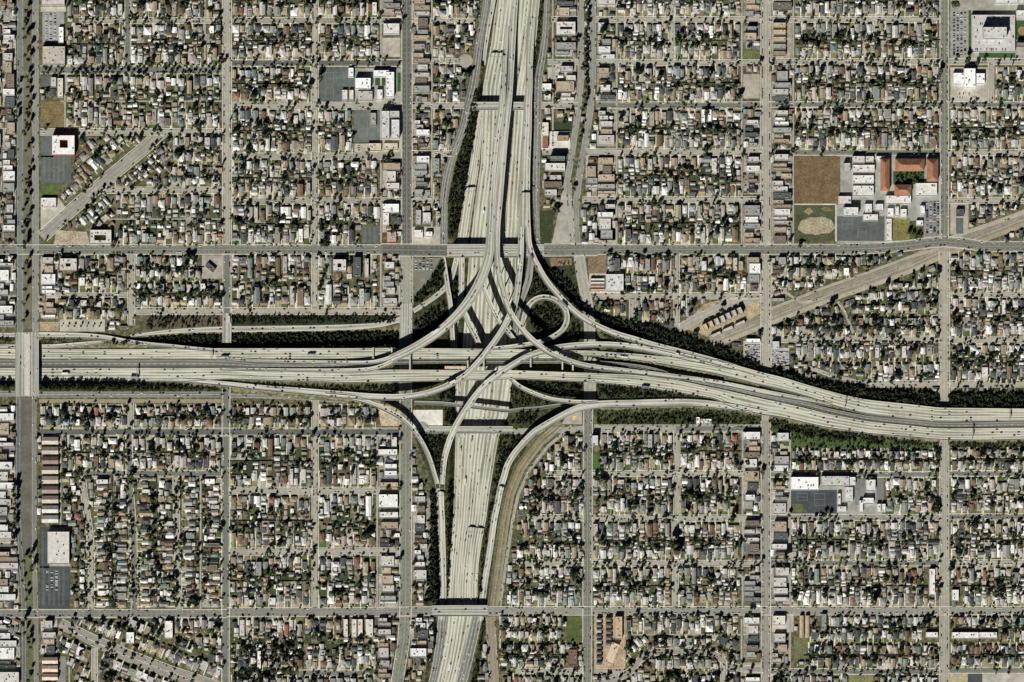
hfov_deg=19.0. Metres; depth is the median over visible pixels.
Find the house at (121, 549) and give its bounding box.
[114,548,126,551]
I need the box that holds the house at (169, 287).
[166,285,171,292]
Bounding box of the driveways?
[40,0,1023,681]
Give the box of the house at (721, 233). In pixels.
[720,227,723,239]
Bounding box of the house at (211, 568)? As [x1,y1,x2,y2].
[206,565,216,570]
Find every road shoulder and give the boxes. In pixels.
[429,616,446,681]
[457,616,480,681]
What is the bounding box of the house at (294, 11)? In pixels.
[291,8,297,15]
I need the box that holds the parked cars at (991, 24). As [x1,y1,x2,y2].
[974,16,1013,50]
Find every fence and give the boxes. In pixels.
[47,408,200,424]
[93,0,203,13]
[99,481,215,601]
[102,439,215,465]
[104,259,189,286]
[168,45,218,61]
[229,439,311,482]
[229,564,311,581]
[232,41,310,54]
[232,162,310,178]
[232,224,310,236]
[268,521,274,542]
[593,571,741,597]
[606,480,716,510]
[618,83,740,97]
[623,159,719,191]
[632,26,738,54]
[652,207,720,240]
[687,259,698,282]
[693,526,738,555]
[787,259,892,273]
[794,26,939,54]
[802,452,887,466]
[806,69,932,98]
[807,525,933,556]
[815,619,937,637]
[845,111,914,144]
[854,569,922,602]
[950,112,1023,145]
[950,457,1023,466]
[962,160,1018,193]
[962,351,994,374]
[964,481,1009,508]
[971,301,1023,333]
[990,256,1010,271]
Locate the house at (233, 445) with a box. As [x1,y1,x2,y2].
[231,442,235,454]
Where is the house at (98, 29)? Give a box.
[96,26,101,33]
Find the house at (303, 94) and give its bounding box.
[301,91,306,98]
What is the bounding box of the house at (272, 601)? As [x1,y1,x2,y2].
[269,598,275,604]
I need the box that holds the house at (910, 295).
[907,292,913,299]
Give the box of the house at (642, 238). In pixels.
[640,234,645,242]
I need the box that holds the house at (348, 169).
[346,165,351,173]
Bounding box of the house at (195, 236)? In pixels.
[193,227,196,241]
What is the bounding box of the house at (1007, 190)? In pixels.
[1004,186,1010,194]
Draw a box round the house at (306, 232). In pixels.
[304,227,308,237]
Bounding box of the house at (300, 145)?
[297,141,303,149]
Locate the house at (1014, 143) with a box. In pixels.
[1011,140,1017,146]
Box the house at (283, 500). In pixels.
[280,497,287,504]
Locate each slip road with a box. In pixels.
[0,333,14,336]
[483,0,495,64]
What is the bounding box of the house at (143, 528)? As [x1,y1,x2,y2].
[140,526,147,531]
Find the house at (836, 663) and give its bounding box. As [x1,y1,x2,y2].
[832,658,837,666]
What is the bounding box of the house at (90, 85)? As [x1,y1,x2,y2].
[88,78,92,93]
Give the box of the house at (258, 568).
[256,562,260,574]
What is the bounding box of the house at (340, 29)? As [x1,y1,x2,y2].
[338,25,342,33]
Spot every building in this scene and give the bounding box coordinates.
[0,263,12,265]
[0,270,8,280]
[0,290,7,294]
[0,306,12,313]
[0,321,13,325]
[0,413,13,420]
[0,423,8,434]
[0,443,13,446]
[0,454,6,458]
[0,462,12,469]
[0,472,7,480]
[0,483,13,489]
[0,492,5,497]
[0,499,10,505]
[0,507,7,515]
[0,525,7,530]
[0,532,11,538]
[0,552,9,555]
[0,557,17,561]
[0,563,17,568]
[0,579,7,585]
[0,587,8,592]
[0,594,15,600]
[0,633,9,639]
[0,640,16,646]
[0,648,14,659]
[0,661,10,663]
[0,665,15,668]
[0,672,18,681]
[2,89,14,95]
[3,29,10,33]
[3,35,14,39]
[3,53,12,60]
[3,160,9,164]
[3,165,12,169]
[3,171,14,180]
[3,183,14,191]
[3,225,14,230]
[4,142,10,148]
[4,215,11,218]
[4,220,14,223]
[4,233,14,238]
[5,62,11,73]
[5,97,14,107]
[6,74,14,87]
[6,109,11,113]
[6,115,13,120]
[6,205,12,212]
[7,3,13,7]
[7,123,14,134]
[8,149,13,158]
[41,0,64,5]
[41,198,55,207]
[41,274,55,284]
[42,257,52,263]
[42,286,51,288]
[42,290,55,293]
[42,315,54,317]
[42,437,57,443]
[42,447,57,453]
[42,457,57,463]
[42,466,57,473]
[42,476,57,483]
[42,486,57,492]
[42,496,57,502]
[42,506,57,512]
[42,515,57,522]
[42,632,55,637]
[42,657,57,663]
[42,665,57,671]
[42,674,57,679]
[43,639,54,644]
[44,266,52,272]
[44,621,52,628]
[45,302,52,306]
[45,308,56,313]
[46,646,54,653]
[51,77,55,86]
[57,78,62,97]
[60,259,76,270]
[90,230,111,243]
[206,263,215,271]
[333,259,345,270]
[342,90,346,99]
[343,619,347,637]
[348,68,352,77]
[349,90,352,99]
[352,619,355,637]
[354,257,360,277]
[355,78,370,88]
[358,91,372,100]
[358,619,362,637]
[365,259,368,277]
[365,619,372,637]
[368,143,380,150]
[370,113,375,125]
[373,70,388,76]
[377,90,381,100]
[378,449,396,454]
[378,494,397,507]
[378,629,390,634]
[378,669,386,672]
[378,673,390,677]
[379,618,386,621]
[379,622,390,625]
[379,643,387,646]
[379,648,388,657]
[380,482,397,486]
[380,512,397,517]
[380,539,388,542]
[380,543,391,547]
[380,596,395,600]
[380,601,395,604]
[380,660,388,666]
[381,111,388,138]
[381,522,397,528]
[381,556,393,566]
[381,568,390,573]
[382,575,392,583]
[383,0,392,2]
[383,3,399,8]
[383,163,399,170]
[383,298,396,303]
[383,585,393,591]
[384,143,397,149]
[384,276,390,280]
[384,282,393,286]
[385,262,393,268]
[385,464,396,468]
[385,471,396,475]
[386,9,393,14]
[386,72,393,97]
[386,183,398,188]
[387,171,395,181]
[387,288,394,294]
[390,111,398,117]
[391,120,398,138]
[391,437,396,446]
[413,35,428,40]
[413,53,422,57]
[413,59,429,63]
[413,73,428,77]
[413,86,429,93]
[414,0,424,4]
[414,5,429,10]
[414,12,429,15]
[414,44,424,49]
[414,171,426,176]
[414,189,422,196]
[414,230,422,238]
[414,535,421,538]
[414,539,426,542]
[414,550,420,554]
[414,555,423,559]
[414,570,425,579]
[414,630,427,638]
[415,78,426,82]
[415,114,426,116]
[415,164,426,169]
[415,496,424,501]
[415,525,423,531]
[415,562,424,566]
[416,130,428,135]
[416,156,428,162]
[416,182,427,185]
[416,210,420,224]
[416,515,424,523]
[416,623,424,627]
[417,30,427,34]
[417,65,427,69]
[418,18,427,27]
[418,144,426,147]
[418,506,424,512]
[420,544,426,548]
[423,213,430,223]
[542,84,550,90]
[542,122,547,136]
[542,137,547,147]
[544,94,550,99]
[544,182,561,187]
[545,163,564,170]
[545,190,556,195]
[550,156,564,160]
[550,175,560,180]
[556,1,572,5]
[556,42,575,49]
[556,51,568,54]
[556,81,573,91]
[557,135,567,140]
[559,8,568,16]
[561,66,572,71]
[561,93,569,96]
[561,97,573,100]
[566,75,575,80]
[569,649,576,664]
[586,185,596,187]
[587,166,595,176]
[587,178,596,183]
[592,435,597,445]
[597,0,614,4]
[597,184,614,188]
[597,212,612,217]
[598,23,605,32]
[598,46,609,53]
[598,68,608,74]
[598,135,613,145]
[598,158,612,164]
[598,175,613,181]
[598,191,614,193]
[599,116,607,119]
[599,219,610,229]
[600,85,609,91]
[600,121,611,126]
[601,54,613,59]
[601,95,614,99]
[601,129,611,133]
[601,230,611,238]
[602,39,610,44]
[603,166,610,173]
[606,204,614,208]
[701,110,704,122]
[708,110,710,122]
[743,432,759,439]
[744,205,759,215]
[744,224,759,228]
[744,233,752,236]
[744,238,759,242]
[744,452,759,457]
[744,471,758,481]
[744,501,752,509]
[744,529,753,533]
[744,581,754,585]
[744,586,759,590]
[744,592,752,596]
[744,597,759,601]
[744,617,758,623]
[745,11,752,16]
[745,33,755,39]
[745,128,752,131]
[745,133,757,136]
[745,217,757,222]
[745,495,754,500]
[745,520,758,525]
[746,0,754,3]
[746,5,758,9]
[746,166,759,171]
[746,538,758,541]
[746,652,755,657]
[746,677,759,681]
[747,26,755,29]
[747,120,757,124]
[747,483,757,490]
[747,645,757,651]
[748,157,758,161]
[748,179,756,182]
[748,189,756,192]
[748,257,758,262]
[748,459,756,467]
[748,626,757,633]
[748,636,757,641]
[749,143,756,146]
[749,264,759,273]
[749,275,758,282]
[749,441,756,445]
[749,447,759,450]
[750,285,756,290]
[750,544,758,551]
[750,575,758,579]
[772,89,787,94]
[772,128,790,132]
[772,181,782,185]
[772,187,787,191]
[772,298,783,301]
[772,503,785,513]
[772,544,786,548]
[772,653,777,657]
[772,658,780,662]
[773,2,791,9]
[773,23,785,27]
[773,30,785,34]
[773,37,785,41]
[773,44,785,48]
[773,51,785,55]
[773,164,786,166]
[773,168,790,171]
[773,193,790,198]
[773,200,782,203]
[773,205,790,208]
[773,217,786,219]
[773,221,791,224]
[773,270,782,273]
[773,465,787,471]
[773,486,784,489]
[773,533,787,539]
[773,578,785,586]
[773,588,787,593]
[773,616,784,624]
[774,139,788,142]
[774,154,787,160]
[774,209,789,215]
[774,227,785,232]
[774,236,785,243]
[774,456,788,464]
[774,521,785,531]
[774,597,787,601]
[774,634,784,641]
[775,83,790,87]
[775,96,788,101]
[775,118,784,120]
[775,122,788,124]
[775,492,782,495]
[775,497,787,500]
[775,552,787,555]
[775,568,788,575]
[777,71,787,80]
[777,110,787,114]
[777,433,788,441]
[778,257,785,264]
[778,645,786,652]
[781,174,791,178]
[791,477,817,489]
[800,616,803,637]
[805,616,808,637]
[821,476,848,485]
[821,614,825,630]
[837,493,840,504]
[837,506,845,512]
[838,196,850,204]
[843,163,849,172]
[843,207,857,215]
[844,487,852,501]
[849,477,854,485]
[852,156,864,162]
[852,165,874,172]
[852,175,873,183]
[852,186,873,195]
[859,500,862,512]
[863,214,877,220]
[863,498,873,503]
[865,156,873,162]
[865,204,871,212]
[865,480,874,490]
[875,204,882,210]
[876,156,884,161]
[877,504,880,512]
[880,159,889,190]
[881,504,884,512]
[885,196,910,203]
[886,219,891,240]
[887,208,893,217]
[894,185,910,194]
[895,159,923,170]
[895,207,898,215]
[900,209,906,217]
[915,183,936,195]
[916,220,922,225]
[920,206,924,214]
[926,632,937,637]
[927,159,937,181]
[929,569,934,594]
[952,590,958,600]
[952,632,978,638]
[956,209,963,215]
[979,632,996,637]
[995,0,1023,3]
[1016,10,1023,16]
[1016,43,1023,46]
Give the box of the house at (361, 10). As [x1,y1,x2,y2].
[360,3,363,15]
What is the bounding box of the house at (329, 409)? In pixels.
[327,407,332,414]
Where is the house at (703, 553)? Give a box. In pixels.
[700,549,705,556]
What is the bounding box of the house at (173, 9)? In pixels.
[172,4,175,15]
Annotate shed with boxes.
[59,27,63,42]
[590,289,603,291]
[700,419,710,423]
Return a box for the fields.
[26,10,1023,681]
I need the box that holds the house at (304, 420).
[302,418,308,425]
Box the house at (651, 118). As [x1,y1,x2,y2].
[649,112,653,125]
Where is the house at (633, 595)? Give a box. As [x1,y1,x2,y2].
[630,592,636,599]
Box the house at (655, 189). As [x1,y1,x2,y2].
[653,186,658,193]
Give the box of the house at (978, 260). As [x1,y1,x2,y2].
[976,255,981,266]
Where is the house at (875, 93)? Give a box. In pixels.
[873,87,878,99]
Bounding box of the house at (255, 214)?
[254,207,257,221]
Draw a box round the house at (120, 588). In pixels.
[115,587,126,590]
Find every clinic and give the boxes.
[953,73,963,84]
[963,69,974,88]
[975,73,984,84]
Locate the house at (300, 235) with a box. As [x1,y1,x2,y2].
[299,229,302,241]
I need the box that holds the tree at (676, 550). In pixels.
[673,547,680,554]
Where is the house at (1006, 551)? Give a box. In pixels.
[1003,545,1009,557]
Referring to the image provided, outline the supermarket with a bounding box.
[47,532,69,563]
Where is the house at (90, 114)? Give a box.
[89,108,92,121]
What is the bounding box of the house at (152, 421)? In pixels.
[149,418,155,425]
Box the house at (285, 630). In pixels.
[284,624,287,636]
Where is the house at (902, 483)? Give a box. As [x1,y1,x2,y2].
[899,480,905,487]
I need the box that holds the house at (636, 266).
[635,257,637,270]
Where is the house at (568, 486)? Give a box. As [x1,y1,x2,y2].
[567,479,570,490]
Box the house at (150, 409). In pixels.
[147,407,153,415]
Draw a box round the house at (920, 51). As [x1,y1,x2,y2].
[918,44,922,54]
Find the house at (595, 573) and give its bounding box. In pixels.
[593,570,598,577]
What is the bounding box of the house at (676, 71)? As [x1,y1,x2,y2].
[673,66,679,78]
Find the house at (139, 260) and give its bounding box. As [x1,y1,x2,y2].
[137,257,142,265]
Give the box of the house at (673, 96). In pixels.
[671,87,675,99]
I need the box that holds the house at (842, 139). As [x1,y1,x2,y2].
[841,133,844,146]
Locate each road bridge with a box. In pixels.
[15,332,38,395]
[222,313,231,342]
[399,304,411,338]
[424,426,512,433]
[432,605,487,615]
[447,244,543,257]
[472,102,534,109]
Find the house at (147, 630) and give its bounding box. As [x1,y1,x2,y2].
[144,626,151,635]
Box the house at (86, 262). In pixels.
[85,258,88,270]
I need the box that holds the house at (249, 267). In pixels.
[247,258,251,277]
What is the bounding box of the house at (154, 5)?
[152,1,156,10]
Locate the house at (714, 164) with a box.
[712,158,716,172]
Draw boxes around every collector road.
[412,258,458,312]
[453,258,464,436]
[457,90,484,243]
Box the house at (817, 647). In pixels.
[814,645,819,653]
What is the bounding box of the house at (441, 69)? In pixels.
[439,66,444,73]
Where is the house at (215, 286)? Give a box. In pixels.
[213,283,217,292]
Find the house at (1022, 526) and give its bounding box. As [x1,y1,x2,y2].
[1021,523,1023,535]
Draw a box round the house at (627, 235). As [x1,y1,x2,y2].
[625,230,629,241]
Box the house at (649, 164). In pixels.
[648,159,651,169]
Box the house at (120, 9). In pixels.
[118,4,122,14]
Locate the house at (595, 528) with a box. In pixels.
[593,524,597,535]
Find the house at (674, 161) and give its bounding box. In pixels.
[671,158,677,164]
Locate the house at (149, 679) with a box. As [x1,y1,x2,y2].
[146,676,153,681]
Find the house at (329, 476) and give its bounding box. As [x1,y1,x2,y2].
[327,468,330,484]
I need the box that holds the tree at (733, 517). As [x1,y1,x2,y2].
[729,515,735,521]
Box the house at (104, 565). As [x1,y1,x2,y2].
[101,562,107,569]
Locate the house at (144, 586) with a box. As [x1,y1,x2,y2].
[140,585,151,588]
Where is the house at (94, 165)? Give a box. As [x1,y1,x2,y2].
[90,161,99,170]
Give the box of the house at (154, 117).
[152,109,155,123]
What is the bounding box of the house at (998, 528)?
[996,524,1000,533]
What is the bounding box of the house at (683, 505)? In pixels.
[681,498,684,508]
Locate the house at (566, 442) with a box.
[565,436,567,449]
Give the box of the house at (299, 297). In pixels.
[297,288,302,305]
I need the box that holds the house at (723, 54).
[720,51,726,57]
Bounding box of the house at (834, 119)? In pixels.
[831,110,836,125]
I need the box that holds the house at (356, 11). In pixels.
[353,8,359,15]
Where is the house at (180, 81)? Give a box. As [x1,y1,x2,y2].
[178,78,183,85]
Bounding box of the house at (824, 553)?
[822,549,827,557]
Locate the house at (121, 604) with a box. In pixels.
[118,602,125,607]
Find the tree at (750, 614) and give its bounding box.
[748,611,753,617]
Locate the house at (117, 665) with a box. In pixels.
[113,661,120,670]
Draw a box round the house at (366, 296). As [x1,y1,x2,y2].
[364,293,369,300]
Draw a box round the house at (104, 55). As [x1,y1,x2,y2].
[103,48,106,62]
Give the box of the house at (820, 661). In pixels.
[818,658,823,664]
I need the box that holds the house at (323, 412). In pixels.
[320,409,326,415]
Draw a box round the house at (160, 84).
[157,81,163,88]
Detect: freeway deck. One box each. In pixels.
[0,346,1023,421]
[0,368,1023,440]
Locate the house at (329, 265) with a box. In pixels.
[327,257,331,274]
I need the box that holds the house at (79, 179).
[75,175,83,184]
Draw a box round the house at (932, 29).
[930,26,935,34]
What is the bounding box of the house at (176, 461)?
[174,455,178,467]
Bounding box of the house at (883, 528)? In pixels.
[881,523,884,535]
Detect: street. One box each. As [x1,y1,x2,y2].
[0,17,15,19]
[0,246,380,252]
[0,543,16,547]
[0,610,220,616]
[16,396,25,681]
[17,0,22,331]
[32,0,38,331]
[32,396,37,681]
[38,429,399,434]
[39,129,164,239]
[40,67,221,72]
[40,129,221,133]
[48,294,126,295]
[60,620,215,681]
[63,629,195,681]
[79,19,221,21]
[80,474,93,609]
[84,471,222,475]
[92,648,96,681]
[102,188,221,192]
[125,0,129,66]
[127,403,132,428]
[127,435,136,609]
[129,254,133,324]
[135,309,399,313]
[174,476,180,609]
[222,387,228,681]
[223,0,230,243]
[224,253,229,312]
[230,488,399,492]
[230,549,398,553]
[230,607,431,615]
[232,18,400,22]
[232,60,400,65]
[232,103,400,107]
[232,154,400,157]
[232,199,400,202]
[299,671,363,675]
[312,0,316,244]
[312,253,316,308]
[313,400,317,428]
[313,435,317,607]
[381,244,446,255]
[392,339,410,681]
[401,256,411,303]
[402,0,410,244]
[412,19,474,21]
[412,60,457,62]
[412,103,463,107]
[412,152,451,154]
[412,198,437,201]
[415,427,423,433]
[488,607,1023,613]
[498,425,571,605]
[513,426,582,433]
[513,561,583,564]
[515,669,581,672]
[527,516,583,519]
[541,103,575,107]
[542,149,566,152]
[544,244,597,254]
[546,472,582,474]
[548,60,577,63]
[551,17,577,20]
[565,0,583,194]
[566,194,574,244]
[572,0,595,244]
[574,254,595,341]
[582,198,761,201]
[583,409,591,681]
[584,348,595,399]
[587,150,761,153]
[592,516,761,519]
[592,561,761,564]
[593,294,761,297]
[593,471,761,475]
[594,426,675,430]
[594,670,623,673]
[596,17,761,20]
[596,60,761,63]
[596,103,761,107]
[598,237,1023,253]
[598,649,760,681]
[630,299,634,319]
[669,0,672,59]
[673,518,676,538]
[673,565,676,606]
[674,431,678,515]
[675,254,678,326]
[676,426,761,430]
[678,293,761,332]
[721,662,725,681]
[762,0,769,243]
[762,255,769,371]
[762,372,768,420]
[762,421,769,681]
[770,17,940,20]
[770,60,940,63]
[770,102,940,106]
[770,150,940,153]
[770,337,939,341]
[771,472,940,475]
[771,515,940,519]
[771,561,940,564]
[771,669,940,673]
[776,285,822,303]
[809,366,866,385]
[837,301,853,333]
[866,382,939,385]
[940,251,948,406]
[940,407,947,442]
[941,0,947,238]
[941,443,947,681]
[949,59,1023,63]
[949,103,1023,106]
[949,150,1023,154]
[949,198,1023,201]
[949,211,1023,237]
[949,472,1023,475]
[949,515,1023,518]
[949,561,1023,564]
[949,668,1023,671]
[950,292,1023,295]
[950,338,1023,341]
[950,382,1023,385]
[989,63,992,102]
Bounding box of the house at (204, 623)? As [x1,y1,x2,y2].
[201,620,207,627]
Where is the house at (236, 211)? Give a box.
[233,207,239,214]
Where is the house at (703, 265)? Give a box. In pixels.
[702,261,705,270]
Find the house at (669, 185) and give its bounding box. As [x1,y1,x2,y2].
[667,181,671,194]
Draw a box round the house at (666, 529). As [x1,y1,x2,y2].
[665,523,668,535]
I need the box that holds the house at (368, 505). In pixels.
[366,496,370,515]
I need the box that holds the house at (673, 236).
[672,229,674,241]
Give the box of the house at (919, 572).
[918,568,921,577]
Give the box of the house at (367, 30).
[365,25,369,35]
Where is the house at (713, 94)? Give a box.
[711,91,716,98]
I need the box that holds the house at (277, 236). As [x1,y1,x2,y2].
[275,227,279,242]
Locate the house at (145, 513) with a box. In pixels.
[139,511,152,515]
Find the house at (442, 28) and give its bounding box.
[439,25,445,31]
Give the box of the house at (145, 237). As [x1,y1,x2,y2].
[142,234,148,241]
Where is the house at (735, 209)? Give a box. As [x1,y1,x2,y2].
[733,206,737,217]
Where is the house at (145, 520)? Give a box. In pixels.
[142,518,149,523]
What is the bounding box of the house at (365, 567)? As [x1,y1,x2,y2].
[363,562,367,574]
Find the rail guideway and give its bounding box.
[0,360,1023,427]
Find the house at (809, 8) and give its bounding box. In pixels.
[806,4,811,12]
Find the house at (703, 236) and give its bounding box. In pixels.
[701,227,704,242]
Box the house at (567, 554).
[565,550,570,558]
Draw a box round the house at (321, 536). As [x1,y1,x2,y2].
[319,533,323,540]
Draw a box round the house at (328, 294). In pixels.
[326,285,330,304]
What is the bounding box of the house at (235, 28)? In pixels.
[232,25,238,32]
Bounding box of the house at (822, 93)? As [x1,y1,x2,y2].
[820,89,825,97]
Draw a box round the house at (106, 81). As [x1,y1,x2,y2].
[103,78,109,85]
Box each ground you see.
[0,0,1023,681]
[0,0,1023,681]
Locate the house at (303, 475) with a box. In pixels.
[301,469,305,482]
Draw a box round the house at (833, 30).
[832,25,835,37]
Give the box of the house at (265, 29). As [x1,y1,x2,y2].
[262,26,268,32]
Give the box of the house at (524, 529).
[523,523,526,536]
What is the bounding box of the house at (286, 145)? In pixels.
[284,141,288,149]
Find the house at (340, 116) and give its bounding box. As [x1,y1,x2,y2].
[338,113,343,120]
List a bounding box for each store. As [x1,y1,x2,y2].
[382,204,398,212]
[382,213,388,225]
[383,24,398,34]
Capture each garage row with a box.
[710,331,720,338]
[723,326,732,332]
[734,320,744,326]
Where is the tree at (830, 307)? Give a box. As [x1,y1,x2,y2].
[827,304,834,310]
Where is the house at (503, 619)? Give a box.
[501,617,506,624]
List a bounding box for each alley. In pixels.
[60,437,60,527]
[61,101,221,101]
[64,72,65,129]
[68,667,69,681]
[108,218,223,219]
[200,476,200,609]
[204,0,205,66]
[376,435,377,609]
[380,0,381,241]
[380,254,381,307]
[431,0,432,243]
[552,0,553,145]
[593,639,624,640]
[616,0,616,243]
[625,634,741,634]
[741,0,742,244]
[741,619,741,674]
[742,433,742,607]
[789,433,790,607]
[789,617,790,670]
[792,0,793,244]
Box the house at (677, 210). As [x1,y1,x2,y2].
[675,205,680,216]
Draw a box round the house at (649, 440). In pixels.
[648,434,651,447]
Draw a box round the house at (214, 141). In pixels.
[211,138,216,146]
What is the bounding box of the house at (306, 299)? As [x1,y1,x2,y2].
[303,296,309,304]
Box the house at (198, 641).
[194,637,201,644]
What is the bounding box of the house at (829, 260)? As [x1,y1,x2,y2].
[826,257,833,264]
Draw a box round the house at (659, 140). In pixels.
[657,135,662,145]
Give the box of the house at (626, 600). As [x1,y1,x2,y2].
[624,596,628,604]
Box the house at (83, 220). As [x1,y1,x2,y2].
[79,216,87,225]
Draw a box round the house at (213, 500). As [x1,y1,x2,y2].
[209,498,216,503]
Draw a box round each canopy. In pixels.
[425,232,431,236]
[445,366,465,368]
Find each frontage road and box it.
[0,391,14,395]
[38,392,220,396]
[130,317,399,336]
[230,394,345,402]
[440,0,489,243]
[533,0,549,243]
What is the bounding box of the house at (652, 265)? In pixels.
[651,258,654,271]
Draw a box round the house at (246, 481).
[243,478,250,484]
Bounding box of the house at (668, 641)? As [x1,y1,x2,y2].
[666,638,671,645]
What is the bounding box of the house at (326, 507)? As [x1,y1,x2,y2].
[324,501,328,513]
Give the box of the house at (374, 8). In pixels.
[372,2,376,14]
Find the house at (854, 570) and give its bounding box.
[851,567,857,575]
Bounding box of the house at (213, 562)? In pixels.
[206,560,217,564]
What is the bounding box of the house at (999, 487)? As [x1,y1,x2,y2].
[997,483,1002,491]
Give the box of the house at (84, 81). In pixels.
[81,77,86,85]
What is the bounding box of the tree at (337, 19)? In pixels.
[334,16,341,22]
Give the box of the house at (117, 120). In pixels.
[113,117,121,123]
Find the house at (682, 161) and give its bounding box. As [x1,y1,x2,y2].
[681,158,684,170]
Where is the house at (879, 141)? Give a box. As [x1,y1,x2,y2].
[877,132,880,145]
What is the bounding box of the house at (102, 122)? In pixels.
[100,118,105,126]
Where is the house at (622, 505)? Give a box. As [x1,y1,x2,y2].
[621,498,623,510]
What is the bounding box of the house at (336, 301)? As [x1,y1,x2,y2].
[333,298,339,304]
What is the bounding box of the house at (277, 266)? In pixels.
[276,258,279,275]
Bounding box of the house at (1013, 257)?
[1010,254,1015,261]
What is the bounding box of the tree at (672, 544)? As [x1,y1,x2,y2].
[669,540,677,547]
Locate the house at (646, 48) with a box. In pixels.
[643,45,649,52]
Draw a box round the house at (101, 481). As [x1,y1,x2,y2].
[96,479,107,483]
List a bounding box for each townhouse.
[605,617,611,621]
[605,623,611,627]
[605,629,611,633]
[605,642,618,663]
[615,616,621,638]
[702,323,708,331]
[708,321,713,328]
[714,318,719,325]
[719,315,725,322]
[725,313,731,320]
[731,310,736,317]
[737,307,743,314]
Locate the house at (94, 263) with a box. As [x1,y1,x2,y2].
[89,261,96,267]
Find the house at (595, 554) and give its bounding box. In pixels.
[593,546,597,558]
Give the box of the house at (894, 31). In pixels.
[892,26,897,37]
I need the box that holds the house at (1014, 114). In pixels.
[1012,111,1016,121]
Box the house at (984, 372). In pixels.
[982,367,987,377]
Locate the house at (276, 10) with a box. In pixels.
[274,7,279,14]
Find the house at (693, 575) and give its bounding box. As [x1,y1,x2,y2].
[692,568,695,583]
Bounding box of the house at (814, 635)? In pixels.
[811,633,817,638]
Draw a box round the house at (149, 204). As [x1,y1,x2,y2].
[147,197,152,211]
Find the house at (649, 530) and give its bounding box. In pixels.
[647,524,651,536]
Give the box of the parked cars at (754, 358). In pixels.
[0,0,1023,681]
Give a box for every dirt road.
[39,399,220,402]
[486,616,498,681]
[487,421,564,605]
[488,423,555,605]
[491,421,560,605]
[493,423,560,604]
[494,424,562,605]
[707,209,1023,348]
[708,228,984,335]
[709,216,1019,337]
[710,216,1021,338]
[711,219,1023,342]
[711,221,1022,343]
[712,255,939,346]
[771,248,938,309]
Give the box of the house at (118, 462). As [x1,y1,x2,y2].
[115,459,121,465]
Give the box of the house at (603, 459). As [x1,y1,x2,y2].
[600,456,605,466]
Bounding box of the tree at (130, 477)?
[127,473,133,480]
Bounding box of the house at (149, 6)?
[146,2,151,10]
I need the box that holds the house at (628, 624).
[626,620,630,629]
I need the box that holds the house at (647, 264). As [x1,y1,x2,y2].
[645,259,649,269]
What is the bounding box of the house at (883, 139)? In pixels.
[881,133,886,145]
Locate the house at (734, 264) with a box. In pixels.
[733,258,736,270]
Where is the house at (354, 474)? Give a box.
[352,465,355,483]
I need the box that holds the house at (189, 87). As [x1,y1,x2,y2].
[187,81,191,93]
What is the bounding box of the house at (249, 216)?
[246,207,252,219]
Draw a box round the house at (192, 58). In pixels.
[190,55,195,62]
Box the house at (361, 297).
[359,289,363,305]
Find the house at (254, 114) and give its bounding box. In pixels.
[252,111,257,118]
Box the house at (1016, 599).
[1014,595,1019,603]
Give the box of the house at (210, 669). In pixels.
[206,665,215,674]
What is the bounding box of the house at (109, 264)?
[107,258,112,270]
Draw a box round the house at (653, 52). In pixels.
[651,46,655,56]
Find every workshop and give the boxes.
[746,339,759,342]
[772,341,778,350]
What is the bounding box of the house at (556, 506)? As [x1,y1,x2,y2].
[554,501,559,512]
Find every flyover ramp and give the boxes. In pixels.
[0,340,120,348]
[39,332,215,351]
[177,226,523,399]
[216,356,395,364]
[221,357,394,372]
[324,393,439,491]
[390,26,508,362]
[414,401,560,412]
[436,490,445,619]
[440,342,732,488]
[441,257,454,348]
[457,300,482,348]
[478,399,766,620]
[482,284,521,348]
[492,295,569,349]
[494,0,831,406]
[509,379,597,403]
[513,256,533,343]
[519,17,534,227]
[525,226,736,370]
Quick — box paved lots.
[21,0,1023,681]
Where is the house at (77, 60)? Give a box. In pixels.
[74,57,80,63]
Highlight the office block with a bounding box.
[982,27,1006,39]
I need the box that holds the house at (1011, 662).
[1008,657,1013,664]
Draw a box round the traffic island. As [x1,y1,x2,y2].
[24,334,29,395]
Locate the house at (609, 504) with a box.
[607,501,612,508]
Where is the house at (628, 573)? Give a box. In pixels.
[625,570,630,577]
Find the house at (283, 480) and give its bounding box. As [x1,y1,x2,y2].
[280,476,286,484]
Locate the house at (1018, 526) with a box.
[1017,522,1020,534]
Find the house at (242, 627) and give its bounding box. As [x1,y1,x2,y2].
[240,620,244,635]
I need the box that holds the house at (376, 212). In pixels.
[374,207,379,218]
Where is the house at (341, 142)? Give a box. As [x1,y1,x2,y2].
[339,135,344,149]
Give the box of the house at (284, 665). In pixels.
[281,662,288,667]
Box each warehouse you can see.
[42,46,64,64]
[410,648,425,656]
[606,274,622,291]
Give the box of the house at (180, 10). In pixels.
[178,6,183,14]
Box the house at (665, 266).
[662,260,668,271]
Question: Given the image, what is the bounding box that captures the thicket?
[0,1,1023,681]
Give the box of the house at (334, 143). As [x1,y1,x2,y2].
[331,137,337,149]
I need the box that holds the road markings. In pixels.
[18,0,1023,681]
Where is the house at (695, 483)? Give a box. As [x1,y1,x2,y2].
[693,479,698,487]
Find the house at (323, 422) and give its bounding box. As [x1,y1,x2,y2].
[320,419,326,425]
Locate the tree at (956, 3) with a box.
[951,0,959,7]
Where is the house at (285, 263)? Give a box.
[283,256,286,272]
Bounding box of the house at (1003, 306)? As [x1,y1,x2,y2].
[1002,300,1005,313]
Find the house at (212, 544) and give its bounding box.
[206,543,218,546]
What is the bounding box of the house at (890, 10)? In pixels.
[888,4,892,13]
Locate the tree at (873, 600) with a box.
[870,597,876,605]

